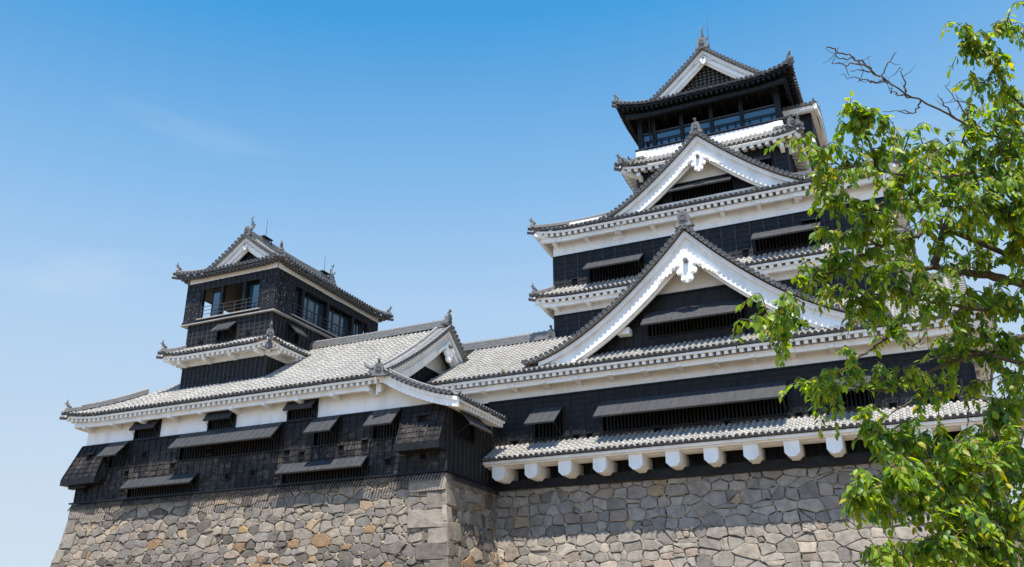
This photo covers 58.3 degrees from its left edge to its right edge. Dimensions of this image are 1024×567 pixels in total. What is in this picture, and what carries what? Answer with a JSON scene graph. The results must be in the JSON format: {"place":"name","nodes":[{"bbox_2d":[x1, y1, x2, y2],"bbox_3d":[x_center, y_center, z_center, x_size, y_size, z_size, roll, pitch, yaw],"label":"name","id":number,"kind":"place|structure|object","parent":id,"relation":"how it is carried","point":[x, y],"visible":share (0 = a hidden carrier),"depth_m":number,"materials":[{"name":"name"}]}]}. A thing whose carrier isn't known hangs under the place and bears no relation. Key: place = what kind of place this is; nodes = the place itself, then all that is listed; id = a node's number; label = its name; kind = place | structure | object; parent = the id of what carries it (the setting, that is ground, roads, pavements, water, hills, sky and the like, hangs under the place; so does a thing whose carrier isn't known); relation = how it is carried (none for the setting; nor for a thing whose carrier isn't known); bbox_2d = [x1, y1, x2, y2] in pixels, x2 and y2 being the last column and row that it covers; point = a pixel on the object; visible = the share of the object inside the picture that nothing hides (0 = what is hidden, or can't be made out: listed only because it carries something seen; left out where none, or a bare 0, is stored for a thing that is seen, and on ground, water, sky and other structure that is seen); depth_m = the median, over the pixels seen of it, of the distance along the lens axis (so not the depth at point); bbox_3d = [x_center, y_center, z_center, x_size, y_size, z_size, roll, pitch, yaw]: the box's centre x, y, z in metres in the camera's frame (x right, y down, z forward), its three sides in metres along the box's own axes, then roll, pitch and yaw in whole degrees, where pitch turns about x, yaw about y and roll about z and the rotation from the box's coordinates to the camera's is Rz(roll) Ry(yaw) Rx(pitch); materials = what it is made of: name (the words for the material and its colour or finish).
{"place":"outdoors","nodes":[
{"label":"outdoors","id":0,"kind":"place"},
{"bbox_2d":[0,0,1023,566],"label":"sky","id":1,"kind":"structure","parent":0,"point":[413,146],"materials":[{"name":"blue"}]},
{"label":"ground","id":2,"kind":"structure","parent":0,"visible":0},
{"bbox_2d":[50,472,499,566],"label":"stone wall","id":3,"kind":"structure","parent":2,"relation":"on","point":[445,521],"depth_m":42.04,"materials":[{"name":"grey stone"}]},
{"bbox_2d":[59,217,506,510],"bbox_3d":[-10.159,4.519,53.081,24.348,17.443,16.192,-10,-24,23],"label":"castle turret","id":4,"kind":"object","parent":3,"relation":"on","point":[290,377],"visible":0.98,"depth_m":46.95,"materials":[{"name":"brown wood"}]},
{"bbox_2d":[96,441,131,469],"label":"awning window","id":5,"kind":"structure","parent":4,"relation":"in","point":[118,453],"depth_m":48.29,"materials":[{"name":"black wood"}]},
{"bbox_2d":[129,419,161,440],"bbox_3d":[-19.111,7.654,48.127,1.780,1.026,0.919,-10,-24,23],"label":"awning window","id":6,"kind":"structure","parent":4,"relation":"in","point":[152,429],"depth_m":48.06,"materials":[{"name":"black wood"}]},
{"bbox_2d":[119,473,199,497],"bbox_3d":[-17.691,10.214,46.317,4.700,0.964,1.027,-10,-24,23],"label":"awning window","id":7,"kind":"structure","parent":4,"relation":"in","point":[184,483],"depth_m":46.24,"materials":[{"name":"black wood"}]},
{"bbox_2d":[203,410,236,430],"bbox_3d":[-14.593,6.869,46.186,1.780,1.026,0.919,-10,-24,23],"label":"awning window","id":8,"kind":"structure","parent":4,"relation":"in","point":[225,419],"depth_m":46.14,"materials":[{"name":"black wood"}]},
{"bbox_2d":[209,321,238,342],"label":"awning window","id":9,"kind":"structure","parent":4,"relation":"in","point":[225,331],"depth_m":50.70,"materials":[{"name":"black wood"}]},
{"bbox_2d":[167,422,284,461],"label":"awning window","id":10,"kind":"structure","parent":4,"relation":"in","point":[263,438],"depth_m":45.22,"materials":[{"name":"black wood"}]},
{"bbox_2d":[285,323,307,345],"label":"awning window","id":11,"kind":"structure","parent":4,"relation":"in","point":[292,331],"depth_m":51.14,"materials":[{"name":"black"}]},
{"bbox_2d":[283,398,318,421],"bbox_3d":[-10.102,6.087,44.256,1.780,1.026,0.919,-10,-24,23],"label":"awning window","id":12,"kind":"structure","parent":4,"relation":"in","point":[308,409],"depth_m":44.19,"materials":[{"name":"black wood"}]},
{"bbox_2d":[274,456,369,483],"bbox_3d":[-8.728,8.654,42.465,4.860,0.964,1.027,-10,-24,23],"label":"awning window","id":13,"kind":"structure","parent":4,"relation":"in","point":[352,467],"depth_m":42.42,"materials":[{"name":"black wood"}]},
{"bbox_2d":[303,415,342,447],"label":"awning window","id":14,"kind":"structure","parent":4,"relation":"in","point":[327,431],"depth_m":43.10,"materials":[{"name":"black wood"}]},
{"bbox_2d":[362,407,402,440],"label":"awning window","id":15,"kind":"structure","parent":4,"relation":"in","point":[385,423],"depth_m":41.85,"materials":[{"name":"black wood"}]},
{"bbox_2d":[453,409,491,444],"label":"awning window","id":16,"kind":"structure","parent":4,"relation":"in","point":[464,424],"depth_m":41.99,"materials":[{"name":"black wood"}]},
{"bbox_2d":[494,455,1023,566],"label":"stone wall","id":17,"kind":"structure","parent":2,"relation":"on","point":[791,517],"depth_m":39.24,"materials":[{"name":"grey stone"}]},
{"bbox_2d":[425,20,1023,498],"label":"castle keep","id":18,"kind":"structure","parent":17,"relation":"on","point":[635,364],"depth_m":43.71,"materials":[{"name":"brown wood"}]},
{"bbox_2d":[524,406,563,439],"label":"awning window","id":19,"kind":"structure","parent":18,"relation":"in","point":[548,423],"depth_m":43.79,"materials":[{"name":"black wood"}]},
{"bbox_2d":[582,252,644,283],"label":"awning window","id":20,"kind":"structure","parent":18,"relation":"in","point":[629,265],"depth_m":50.35,"materials":[{"name":"black wood"}]},
{"bbox_2d":[593,381,790,432],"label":"awning window","id":21,"kind":"structure","parent":18,"relation":"in","point":[761,400],"depth_m":40.94,"materials":[{"name":"black wood"}]},
{"bbox_2d":[640,298,746,338],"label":"awning window","id":22,"kind":"structure","parent":18,"relation":"in","point":[716,315],"depth_m":42.70,"materials":[{"name":"black wood"}]},
{"bbox_2d":[667,175,733,202],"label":"awning window","id":23,"kind":"structure","parent":18,"relation":"in","point":[721,184],"depth_m":49.99,"materials":[{"name":"black wood"}]},
{"bbox_2d":[754,153,772,166],"bbox_3d":[13.988,-6.632,51.009,0.940,1.114,0.957,-10,-24,23],"label":"awning window","id":24,"kind":"structure","parent":18,"relation":"in","point":[767,158],"depth_m":51.04,"materials":[{"name":"black wood"}]},
{"bbox_2d":[751,221,822,253],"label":"awning window","id":25,"kind":"structure","parent":18,"relation":"in","point":[796,235],"depth_m":46.81,"materials":[{"name":"black wood"}]},
{"bbox_2d":[828,371,875,410],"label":"awning window","id":26,"kind":"structure","parent":18,"relation":"in","point":[852,400],"depth_m":38.56,"materials":[{"name":"black wood"}]},
{"bbox_2d":[732,1,1023,566],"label":"broadleaf tree","id":27,"kind":"object","parent":2,"relation":"on","point":[948,464],"visible":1,"depth_m":6.84,"materials":[{"name":"green plant"}]}
]}

